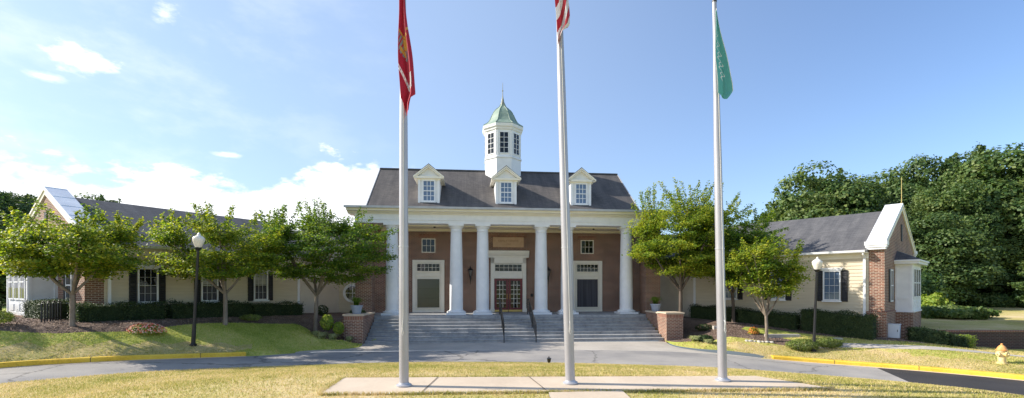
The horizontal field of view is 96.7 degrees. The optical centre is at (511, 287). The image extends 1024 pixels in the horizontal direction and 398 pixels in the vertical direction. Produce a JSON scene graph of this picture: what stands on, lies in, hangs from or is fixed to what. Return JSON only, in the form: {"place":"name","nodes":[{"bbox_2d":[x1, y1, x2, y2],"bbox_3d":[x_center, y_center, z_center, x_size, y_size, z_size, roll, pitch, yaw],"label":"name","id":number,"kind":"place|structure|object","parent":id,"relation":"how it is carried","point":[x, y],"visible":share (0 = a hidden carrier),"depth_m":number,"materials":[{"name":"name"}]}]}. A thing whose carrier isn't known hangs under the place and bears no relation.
{"place":"outdoors","nodes":[
{"label":"outdoors","id":0,"kind":"place"},
{"bbox_2d":[0,350,907,383],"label":"driveway","id":1,"kind":"structure","parent":0,"point":[21,374],"depth_m":17.27,"materials":[{"name":"grey asphalt"}]},
{"bbox_2d":[0,352,245,367],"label":"kerb","id":2,"kind":"structure","parent":1,"relation":"on","point":[100,359],"depth_m":15.20,"materials":[{"name":"concrete"}]},
{"bbox_2d":[0,356,246,368],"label":"gutter","id":3,"kind":"object","parent":1,"relation":"on","point":[123,360],"visible":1,"depth_m":15.10,"materials":[{"name":"beige concrete"}]},
{"bbox_2d":[0,361,1023,397],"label":"island lawn","id":4,"kind":"structure","parent":0,"point":[506,395],"depth_m":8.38,"materials":[{"name":"green plant"}]},
{"bbox_2d":[0,305,1023,374],"bbox_3d":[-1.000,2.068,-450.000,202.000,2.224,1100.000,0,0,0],"label":"lawn","id":5,"kind":"structure","parent":0,"point":[45,340],"depth_m":17.82,"materials":[{"name":"green plant"}]},
{"bbox_2d":[0,229,7,304],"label":"woodland tree","id":6,"kind":"object","parent":5,"relation":"on","point":[4,279],"visible":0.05,"depth_m":29.75,"materials":[{"name":"green plant"}]},
{"bbox_2d":[0,220,20,303],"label":"woodland tree","id":7,"kind":"object","parent":5,"relation":"on","point":[3,227],"visible":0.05,"depth_m":30.11,"materials":[{"name":"green plant"}]},
{"bbox_2d":[0,190,32,228],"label":"woodland tree","id":8,"kind":"object","parent":5,"relation":"on","point":[7,201],"visible":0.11,"depth_m":32.86,"materials":[{"name":"green plant"}]},
{"bbox_2d":[4,191,36,211],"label":"woodland tree","id":9,"kind":"object","parent":5,"relation":"on","point":[28,196],"visible":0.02,"depth_m":35.57,"materials":[{"name":"green plant"}]},
{"bbox_2d":[74,192,105,200],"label":"woodland tree","id":10,"kind":"object","parent":5,"relation":"on","point":[91,197],"depth_m":39.43,"materials":[{"name":"green plant"}]},
{"bbox_2d":[92,193,122,202],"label":"woodland tree","id":11,"kind":"object","parent":5,"relation":"on","point":[115,201],"visible":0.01,"depth_m":41.70,"materials":[{"name":"green plant"}]},
{"bbox_2d":[0,331,246,363],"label":"grass","id":12,"kind":"structure","parent":5,"relation":"on","point":[108,349],"depth_m":15.52,"materials":[{"name":"green plant"}]},
{"bbox_2d":[7,186,338,317],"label":"building wing","id":13,"kind":"structure","parent":5,"relation":"on","point":[146,284],"depth_m":20.68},
{"bbox_2d":[63,272,73,303],"bbox_3d":[-18.422,-0.080,18.920,1.280,1.600,0.065,0,0,31],"label":"end window","id":14,"kind":"structure","parent":13,"relation":"in","point":[67,282],"depth_m":18.93,"materials":[{"name":"white glass"}]},
{"bbox_2d":[129,264,165,303],"bbox_3d":[-15.856,-0.110,19.839,0.170,1.720,1.320,0,0,31],"label":"window","id":15,"kind":"structure","parent":13,"relation":"in","point":[145,285],"depth_m":19.83,"materials":[{"name":"white paint"}]},
{"bbox_2d":[194,270,222,301],"bbox_3d":[-14.579,-0.110,21.965,0.170,1.720,1.320,0,0,31],"label":"window","id":16,"kind":"structure","parent":13,"relation":"in","point":[206,291],"depth_m":21.95,"materials":[{"name":"glass"}]},
{"bbox_2d":[248,270,272,301],"bbox_3d":[-13.291,-0.110,24.107,0.170,1.720,1.320,0,0,31],"label":"window","id":17,"kind":"structure","parent":13,"relation":"in","point":[259,289],"depth_m":24.12,"materials":[{"name":"white paint"}]},
{"bbox_2d":[0,311,358,343],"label":"mulch bed","id":18,"kind":"object","parent":5,"relation":"on","point":[337,316],"visible":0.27,"depth_m":17.87,"materials":[{"name":"soil"}]},
{"bbox_2d":[0,310,15,322],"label":"shrub","id":19,"kind":"object","parent":18,"relation":"on","point":[7,316],"visible":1,"depth_m":15.39,"materials":[{"name":"green plant"}]},
{"bbox_2d":[17,298,69,319],"bbox_3d":[-18.863,0.897,18.466,2.761,1.007,1.107,0,0,25],"label":"hedge","id":20,"kind":"object","parent":18,"relation":"on","point":[32,309],"visible":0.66,"depth_m":18.14,"materials":[{"name":"green plant"}]},
{"bbox_2d":[40,300,61,322],"bbox_3d":[-17.153,0.939,16.959,0.052,0.862,1.220,0,0,-18],"label":"black metal fence","id":21,"kind":"object","parent":18,"relation":"on","point":[56,317],"visible":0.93,"depth_m":16.87,"materials":[{"name":"black metal"}]},
{"bbox_2d":[0,200,154,325],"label":"maple tree","id":22,"kind":"object","parent":18,"relation":"on","point":[23,250],"visible":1,"depth_m":15.59,"materials":[{"name":"green plant"}]},
{"bbox_2d":[67,299,170,321],"bbox_3d":[-15.787,0.974,18.349,1.134,1.009,3.197,0,0,29],"label":"hedge","id":23,"kind":"object","parent":18,"relation":"on","point":[92,312],"visible":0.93,"depth_m":18.07,"materials":[{"name":"green plant"}]},
{"bbox_2d":[126,322,166,333],"bbox_3d":[-13.748,1.525,17.098,1.426,0.412,0.854,0,0,0],"label":"flower patch","id":24,"kind":"object","parent":18,"relation":"on","point":[149,328],"visible":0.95,"depth_m":16.90,"materials":[{"name":"pink plant"}]},
{"bbox_2d":[164,298,254,318],"bbox_3d":[-14.097,1.005,21.323,1.173,1.078,3.785,0,0,30],"label":"hedge","id":25,"kind":"object","parent":18,"relation":"on","point":[206,309],"visible":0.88,"depth_m":20.88,"materials":[{"name":"green plant"}]},
{"bbox_2d":[239,314,262,321],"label":"shrub","id":26,"kind":"object","parent":18,"relation":"on","point":[252,318],"visible":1,"depth_m":20.77,"materials":[{"name":"green plant"}]},
{"bbox_2d":[251,300,305,315],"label":"hedge","id":27,"kind":"object","parent":18,"relation":"on","point":[272,309],"visible":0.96,"depth_m":23.95,"materials":[{"name":"green plant"}]},
{"bbox_2d":[234,197,398,330],"bbox_3d":[-9.411,-0.993,22.426,7.743,6.734,5.415,0,0,0],"label":"maple tree","id":28,"kind":"object","parent":18,"relation":"on","point":[315,224],"visible":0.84,"depth_m":21.72,"materials":[{"name":"green plant"}]},
{"bbox_2d":[316,332,327,338],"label":"strap leaf plant","id":29,"kind":"object","parent":18,"relation":"on","point":[321,335],"visible":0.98,"depth_m":21.21,"materials":[{"name":"green plant"}]},
{"bbox_2d":[318,305,328,315],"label":"shrub","id":30,"kind":"object","parent":18,"relation":"on","point":[322,313],"visible":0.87,"depth_m":25.31,"materials":[{"name":"green plant"}]},
{"bbox_2d":[319,314,334,330],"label":"shrub","id":31,"kind":"object","parent":18,"relation":"on","point":[327,319],"visible":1,"depth_m":21.77,"materials":[{"name":"green plant"}]},
{"bbox_2d":[333,322,344,335],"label":"shrub","id":32,"kind":"object","parent":18,"relation":"on","point":[340,325],"visible":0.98,"depth_m":21.76,"materials":[{"name":"green plant"}]},
{"bbox_2d":[0,322,376,355],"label":"grass","id":33,"kind":"structure","parent":5,"relation":"on","point":[302,331],"depth_m":18.91,"materials":[{"name":"green plant"}]},
{"bbox_2d":[189,232,204,346],"bbox_3d":[-11.941,0.118,17.200,0.410,4.370,0.410,3,0,0],"label":"lamp post","id":34,"kind":"object","parent":5,"relation":"on","point":[198,239],"visible":0.99,"depth_m":17.15,"materials":[{"name":"black metal"}]},
{"bbox_2d":[137,200,290,324],"bbox_3d":[-12.526,-0.961,19.649,5.864,5.401,4.469,0,0,0],"label":"maple tree","id":35,"kind":"object","parent":5,"relation":"on","point":[252,257],"visible":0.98,"depth_m":18.86,"materials":[{"name":"green plant"}]},
{"bbox_2d":[342,312,374,343],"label":"brick plinth","id":36,"kind":"structure","parent":5,"relation":"on","point":[357,327],"depth_m":22.26,"materials":[{"name":"red brick"}]},
{"bbox_2d":[348,297,364,313],"bbox_3d":[-7.743,0.901,22.730,0.954,0.838,0.983,0,0,-19],"label":"flower pot","id":37,"kind":"object","parent":36,"relation":"on","point":[356,307],"visible":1,"depth_m":22.52,"materials":[{"name":"ceramic"}]},
{"bbox_2d":[291,85,676,335],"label":"clubhouse","id":38,"kind":"structure","parent":5,"relation":"on","point":[481,242],"depth_m":28.76,"materials":[{"name":"brick"}]},
{"bbox_2d":[343,284,354,302],"bbox_3d":[-9.969,0.370,28.493,1.200,1.200,0.117,0,0,-6],"label":"round window","id":39,"kind":"structure","parent":38,"relation":"in","point":[349,291],"depth_m":28.44,"materials":[{"name":"white glass"}]},
{"bbox_2d":[422,238,434,252],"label":"window","id":40,"kind":"structure","parent":38,"relation":"in","point":[428,245],"depth_m":28.96,"materials":[{"name":"beige paint"}]},
{"bbox_2d":[494,279,507,311],"bbox_3d":[-0.688,0.515,29.357,0.880,2.130,0.175,0,0,-5],"label":"door","id":41,"kind":"structure","parent":38,"relation":"in","point":[500,285],"depth_m":29.38,"materials":[{"name":"red wood"}]},
{"bbox_2d":[509,279,521,311],"bbox_3d":[0.224,0.515,29.445,0.880,2.130,0.175,0,0,-6],"label":"door","id":42,"kind":"structure","parent":38,"relation":"in","point":[515,285],"depth_m":29.47,"materials":[{"name":"red wood"}]},
{"bbox_2d":[581,240,593,253],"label":"window","id":43,"kind":"structure","parent":38,"relation":"in","point":[587,246],"depth_m":29.96,"materials":[{"name":"glass"}]},
{"bbox_2d":[0,315,982,349],"bbox_3d":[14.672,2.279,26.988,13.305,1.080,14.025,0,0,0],"label":"mulch bed","id":44,"kind":"object","parent":5,"relation":"on","point":[690,324],"visible":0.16,"depth_m":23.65,"materials":[{"name":"brown wood"}]},
{"bbox_2d":[621,177,754,311],"bbox_3d":[9.278,-1.607,24.702,7.056,8.651,5.777,0,0,0],"label":"maple tree","id":45,"kind":"object","parent":44,"relation":"on","point":[683,267],"visible":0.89,"depth_m":23.91,"materials":[{"name":"green plant"}]},
{"bbox_2d":[695,324,712,330],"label":"shrub","id":46,"kind":"object","parent":44,"relation":"on","point":[704,327],"visible":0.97,"depth_m":24.18,"materials":[{"name":"green plant"}]},
{"bbox_2d":[696,334,714,342],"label":"shrub","id":47,"kind":"object","parent":44,"relation":"on","point":[703,337],"visible":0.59,"depth_m":21.74,"materials":[{"name":"green plant"}]},
{"bbox_2d":[687,303,740,321],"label":"hedge","id":48,"kind":"object","parent":44,"relation":"on","point":[701,312],"visible":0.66,"depth_m":26.56,"materials":[{"name":"green plant"}]},
{"bbox_2d":[672,201,791,321],"bbox_3d":[12.152,-1.339,25.291,6.479,6.865,4.979,0,0,0],"label":"maple tree","id":49,"kind":"object","parent":44,"relation":"on","point":[748,238],"visible":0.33,"depth_m":24.18,"materials":[{"name":"green plant"}]},
{"bbox_2d":[747,327,759,333],"bbox_3d":[12.005,2.153,22.599,0.587,0.385,0.433,0,0,0],"label":"flower patch","id":50,"kind":"object","parent":44,"relation":"on","point":[754,330],"visible":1,"depth_m":22.52,"materials":[{"name":"orange plant"}]},
{"bbox_2d":[713,230,813,340],"bbox_3d":[12.062,0.004,21.729,4.088,5.424,3.482,0,0,37],"label":"maple tree","id":51,"kind":"object","parent":44,"relation":"on","point":[788,276],"visible":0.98,"depth_m":21.21,"materials":[{"name":"green plant"}]},
{"bbox_2d":[736,307,800,329],"bbox_3d":[13.724,1.680,24.401,1.165,1.245,3.222,0,0,-41],"label":"hedge","id":52,"kind":"object","parent":44,"relation":"on","point":[789,320],"visible":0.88,"depth_m":23.92,"materials":[{"name":"green plant"}]},
{"bbox_2d":[798,308,880,339],"bbox_3d":[15.909,1.759,22.269,1.226,1.512,3.322,0,0,-41],"label":"hedge","id":53,"kind":"object","parent":44,"relation":"on","point":[855,325],"visible":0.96,"depth_m":21.84,"materials":[{"name":"green plant"}]},
{"bbox_2d":[888,323,900,337],"bbox_3d":[18.138,2.070,21.598,0.345,0.660,0.480,0,0,-42],"label":"utility box","id":54,"kind":"object","parent":44,"relation":"on","point":[894,330],"visible":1,"depth_m":21.48,"materials":[{"name":"grey metal"}]},
{"bbox_2d":[888,325,898,336],"bbox_3d":[18.019,2.085,21.491,0.025,0.530,0.380,0,0,-42],"label":"door","id":55,"kind":"structure","parent":54,"relation":"in","point":[893,331],"depth_m":21.50,"materials":[{"name":"grey metal"}]},
{"bbox_2d":[904,326,950,345],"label":"hedge","id":56,"kind":"object","parent":44,"relation":"on","point":[925,335],"visible":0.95,"depth_m":20.74,"materials":[{"name":"green plant"}]},
{"bbox_2d":[946,333,972,347],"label":"hedge","id":57,"kind":"object","parent":44,"relation":"on","point":[957,340],"visible":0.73,"depth_m":20.51,"materials":[{"name":"green plant"}]},
{"bbox_2d":[959,334,977,348],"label":"shrub","id":58,"kind":"object","parent":44,"relation":"on","point":[971,341],"visible":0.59,"depth_m":20.61,"materials":[{"name":"green plant"}]},
{"bbox_2d":[365,315,663,342],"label":"front steps","id":59,"kind":"structure","parent":5,"relation":"on","point":[460,329],"depth_m":24.43,"materials":[{"name":"concrete"}]},
{"bbox_2d":[499,299,504,342],"bbox_3d":[-0.570,1.746,24.782,0.056,2.148,3.551,0,0,-6],"label":"handrail","id":60,"kind":"object","parent":59,"relation":"on","point":[502,318],"visible":1,"depth_m":24.48,"materials":[{"name":"black metal"}]},
{"bbox_2d":[527,299,536,341],"bbox_3d":[1.062,1.746,24.940,0.056,2.148,3.551,0,0,-6],"label":"handrail","id":61,"kind":"object","parent":59,"relation":"on","point":[529,310],"visible":1,"depth_m":24.45,"materials":[{"name":"black metal"}]},
{"bbox_2d":[645,310,684,342],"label":"brick plinth","id":62,"kind":"structure","parent":5,"relation":"on","point":[667,325],"depth_m":23.83,"materials":[{"name":"red brick"}]},
{"bbox_2d":[649,297,661,310],"bbox_3d":[8.151,0.941,25.798,1.004,0.839,0.912,0,0,27],"label":"flower pot","id":63,"kind":"object","parent":62,"relation":"on","point":[655,305],"visible":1,"depth_m":25.61,"materials":[{"name":"ceramic"}]},
{"bbox_2d":[764,334,799,337],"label":"edging wall","id":64,"kind":"structure","parent":5,"relation":"on","point":[782,335],"depth_m":22.00,"materials":[{"name":"grey concrete"}]},
{"bbox_2d":[660,203,928,348],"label":"building wing","id":65,"kind":"structure","parent":5,"relation":"on","point":[872,263],"depth_m":23.36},
{"bbox_2d":[725,284,742,299],"bbox_3d":[12.813,-0.110,26.689,0.170,1.720,1.320,0,0,-42],"label":"window","id":66,"kind":"structure","parent":65,"relation":"in","point":[737,296],"depth_m":26.45,"materials":[{"name":"glass"}]},
{"bbox_2d":[764,272,791,300],"bbox_3d":[14.485,-0.110,24.832,0.170,1.720,1.320,0,0,-42],"label":"window","id":67,"kind":"structure","parent":65,"relation":"in","point":[787,298],"depth_m":24.69,"materials":[{"name":"white paint"}]},
{"bbox_2d":[817,268,847,301],"bbox_3d":[16.146,-0.110,22.988,0.170,1.720,1.320,0,0,-42],"label":"window","id":68,"kind":"structure","parent":65,"relation":"in","point":[832,284],"depth_m":22.97,"materials":[{"name":"glass"}]},
{"bbox_2d":[889,269,893,301],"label":"end window","id":69,"kind":"structure","parent":65,"relation":"in","point":[891,272],"depth_m":22.39,"materials":[{"name":"white glass"}]},
{"bbox_2d":[784,338,820,350],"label":"shrub","id":70,"kind":"object","parent":5,"relation":"on","point":[796,346],"visible":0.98,"depth_m":20.14,"materials":[{"name":"green plant"}]},
{"bbox_2d":[810,257,822,351],"bbox_3d":[13.436,0.800,20.150,0.410,4.290,0.410,2,0,0],"label":"lamp post","id":71,"kind":"object","parent":5,"relation":"on","point":[817,262],"visible":0.97,"depth_m":20.10,"materials":[{"name":"black metal"}]},
{"bbox_2d":[817,337,843,347],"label":"shrub","id":72,"kind":"object","parent":5,"relation":"on","point":[826,343],"visible":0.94,"depth_m":20.25,"materials":[{"name":"green plant"}]},
{"bbox_2d":[674,335,1023,377],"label":"grass","id":73,"kind":"structure","parent":5,"relation":"on","point":[1010,351],"depth_m":19.29,"materials":[{"name":"plant"}]},
{"bbox_2d":[799,343,1023,356],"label":"footpath","id":74,"kind":"structure","parent":5,"relation":"on","point":[860,345],"depth_m":19.78,"materials":[{"name":"grey concrete"}]},
{"bbox_2d":[922,329,1023,356],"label":"retaining wall","id":75,"kind":"structure","parent":5,"relation":"on","point":[1011,339],"depth_m":22.20,"materials":[{"name":"brick"}]},
{"bbox_2d":[995,343,1009,364],"bbox_3d":[18.348,2.497,17.031,0.388,0.780,0.360,0,0,39],"label":"fire hydrant","id":76,"kind":"object","parent":5,"relation":"on","point":[1001,353],"visible":1,"depth_m":16.96,"materials":[{"name":"yellow metal"}]},
{"bbox_2d":[0,0,1023,395],"label":"sky","id":77,"kind":"structure","parent":0,"point":[248,105],"materials":[{"name":"blue"}]},
{"bbox_2d":[295,341,757,357],"bbox_3d":[0.869,2.877,21.428,19.903,0.353,4.718,0,0,-2],"label":"concrete apron","id":78,"kind":"object","parent":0,"point":[639,346],"visible":0.93,"depth_m":21.59,"materials":[{"name":"grey concrete"}]},
{"bbox_2d":[317,373,835,395],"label":"concrete walkway","id":79,"kind":"structure","parent":0,"point":[388,384],"depth_m":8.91,"materials":[{"name":"beige concrete"}]},
{"bbox_2d":[396,0,411,387],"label":"flagpole","id":80,"kind":"object","parent":79,"relation":"on","point":[403,273],"visible":0.98,"depth_m":8.61,"materials":[{"name":"metal"}]},
{"bbox_2d":[398,0,414,114],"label":"flag","id":81,"kind":"object","parent":80,"relation":"attached to","point":[406,74],"visible":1,"depth_m":8.55,"materials":[{"name":"red fabric"}]},
{"bbox_2d":[556,20,577,384],"bbox_3d":[0.999,-2.868,8.894,0.300,9.510,0.312,-2,0,0],"label":"flagpole","id":82,"kind":"object","parent":79,"relation":"on","point":[566,269],"visible":1,"depth_m":8.83,"materials":[{"name":"metal"}]},
{"bbox_2d":[555,0,569,46],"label":"flag","id":83,"kind":"object","parent":82,"relation":"hanging from","point":[562,14],"visible":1,"depth_m":8.77,"materials":[{"name":"red fabric"}]},
{"bbox_2d":[712,0,730,381],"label":"flagpole","id":84,"kind":"object","parent":79,"relation":"on","point":[720,294],"visible":0.99,"depth_m":9.10,"materials":[{"name":"metal"}]},
{"bbox_2d":[715,10,732,98],"bbox_3d":[4.202,-4.627,9.053,0.351,1.765,0.114,0,0,0],"label":"flag","id":85,"kind":"object","parent":84,"relation":"hanging from","point":[725,84],"visible":1,"depth_m":9.05,"materials":[{"name":"teal fabric"}]},
{"bbox_2d":[549,391,629,397],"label":"walkway","id":86,"kind":"structure","parent":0,"point":[600,394],"depth_m":8.02,"materials":[{"name":"beige concrete"}]},
{"bbox_2d":[878,368,1023,395],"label":"new asphalt driveway","id":87,"kind":"structure","parent":0,"point":[1009,386],"depth_m":15.50,"materials":[{"name":"black asphalt"}]},
{"bbox_2d":[771,355,1023,379],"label":"kerb","id":88,"kind":"structure","parent":87,"relation":"on","point":[932,369],"depth_m":17.60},
{"bbox_2d":[774,359,1023,380],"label":"gutter","id":89,"kind":"object","parent":87,"relation":"on","point":[905,369],"visible":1,"depth_m":17.52,"materials":[{"name":"beige concrete"}]},
{"bbox_2d":[920,306,1023,329],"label":"hill","id":90,"kind":"structure","parent":0,"point":[1011,318],"depth_m":26.69,"materials":[{"name":"green plant"}]},
{"bbox_2d":[758,160,880,222],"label":"woodland tree","id":91,"kind":"object","parent":90,"relation":"on","point":[811,203],"visible":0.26,"depth_m":41.29,"materials":[{"name":"green plant"}]},
{"bbox_2d":[801,167,896,217],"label":"woodland tree","id":92,"kind":"object","parent":90,"relation":"on","point":[877,187],"visible":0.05,"depth_m":42.12,"materials":[{"name":"green plant"}]},
{"bbox_2d":[858,186,898,211],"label":"woodland tree","id":93,"kind":"object","parent":90,"relation":"on","point":[892,197],"depth_m":42.50,"materials":[{"name":"green plant"}]},
{"bbox_2d":[859,169,934,208],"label":"woodland tree","id":94,"kind":"object","parent":90,"relation":"on","point":[914,180],"visible":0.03,"depth_m":47.21,"materials":[{"name":"green plant"}]},
{"bbox_2d":[904,201,946,271],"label":"woodland tree","id":95,"kind":"object","parent":90,"relation":"on","point":[917,213],"visible":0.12,"depth_m":38.99,"materials":[{"name":"green plant"}]},
{"bbox_2d":[878,153,992,212],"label":"woodland tree","id":96,"kind":"object","parent":90,"relation":"on","point":[923,163],"visible":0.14,"depth_m":44.80,"materials":[{"name":"green plant"}]},
{"bbox_2d":[921,269,954,299],"bbox_3d":[29.936,0.478,33.969,4.667,3.789,4.432,0,0,41],"label":"bush","id":97,"kind":"object","parent":90,"relation":"on","point":[930,289],"visible":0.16,"depth_m":32.64,"materials":[{"name":"green plant"}]},
{"bbox_2d":[921,291,954,311],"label":"bush","id":98,"kind":"object","parent":90,"relation":"on","point":[937,299],"visible":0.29,"depth_m":30.50,"materials":[{"name":"green plant"}]},
{"bbox_2d":[909,210,1009,305],"bbox_3d":[34.984,-1.977,38.333,8.886,8.642,8.661,0,0,10],"label":"woodland tree","id":99,"kind":"object","parent":90,"relation":"on","point":[961,275],"visible":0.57,"depth_m":35.62,"materials":[{"name":"green plant"}]},
{"bbox_2d":[905,173,1015,286],"bbox_3d":[39.208,-3.938,40.947,8.096,12.841,8.015,0,0,-3],"label":"woodland tree","id":100,"kind":"object","parent":90,"relation":"on","point":[947,200],"visible":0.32,"depth_m":39.33,"materials":[{"name":"green plant"}]},
{"bbox_2d":[921,304,1001,319],"bbox_3d":[28.907,1.658,30.137,4.496,1.185,4.582,0,0,1],"label":"bush","id":101,"kind":"object","parent":90,"relation":"on","point":[948,311],"visible":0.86,"depth_m":28.70,"materials":[{"name":"green plant"}]},
{"bbox_2d":[923,142,1023,292],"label":"woodland tree","id":102,"kind":"object","parent":90,"relation":"on","point":[999,191],"visible":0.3,"depth_m":41.00,"materials":[{"name":"green plant"}]},
{"bbox_2d":[941,197,1012,305],"bbox_3d":[39.501,-2.654,39.660,5.567,10.108,5.800,0,0,44],"label":"woodland tree","id":103,"kind":"object","parent":90,"relation":"on","point":[995,225],"visible":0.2,"depth_m":37.98,"materials":[{"name":"green plant"}]},
{"bbox_2d":[940,141,1019,200],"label":"woodland tree","id":104,"kind":"object","parent":90,"relation":"on","point":[978,149],"visible":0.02,"depth_m":45.11,"materials":[{"name":"green plant"}]},
{"bbox_2d":[955,290,1018,307],"bbox_3d":[40.803,1.282,38.879,4.715,2.124,4.494,0,0,34],"label":"bush","id":105,"kind":"object","parent":90,"relation":"on","point":[996,299],"visible":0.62,"depth_m":37.73,"materials":[{"name":"green plant"}]},
{"bbox_2d":[971,211,1023,293],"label":"woodland tree","id":106,"kind":"object","parent":90,"relation":"on","point":[1010,236],"visible":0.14,"depth_m":38.32,"materials":[{"name":"green plant"}]},
{"bbox_2d":[987,217,1023,293],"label":"woodland tree","id":107,"kind":"object","parent":90,"relation":"on","point":[1012,260],"visible":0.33,"depth_m":37.99,"materials":[{"name":"green plant"}]},
{"bbox_2d":[995,149,1023,257],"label":"woodland tree","id":108,"kind":"object","parent":90,"relation":"on","point":[1016,171],"visible":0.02,"depth_m":42.46,"materials":[{"name":"green plant"}]},
{"bbox_2d":[1007,261,1023,302],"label":"woodland tree","id":109,"kind":"object","parent":90,"relation":"on","point":[1017,285],"visible":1,"depth_m":26.39,"materials":[{"name":"green plant"}]},
{"bbox_2d":[1008,278,1023,307],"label":"bush","id":110,"kind":"object","parent":90,"relation":"on","point":[1014,294],"visible":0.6,"depth_m":36.63,"materials":[{"name":"green plant"}]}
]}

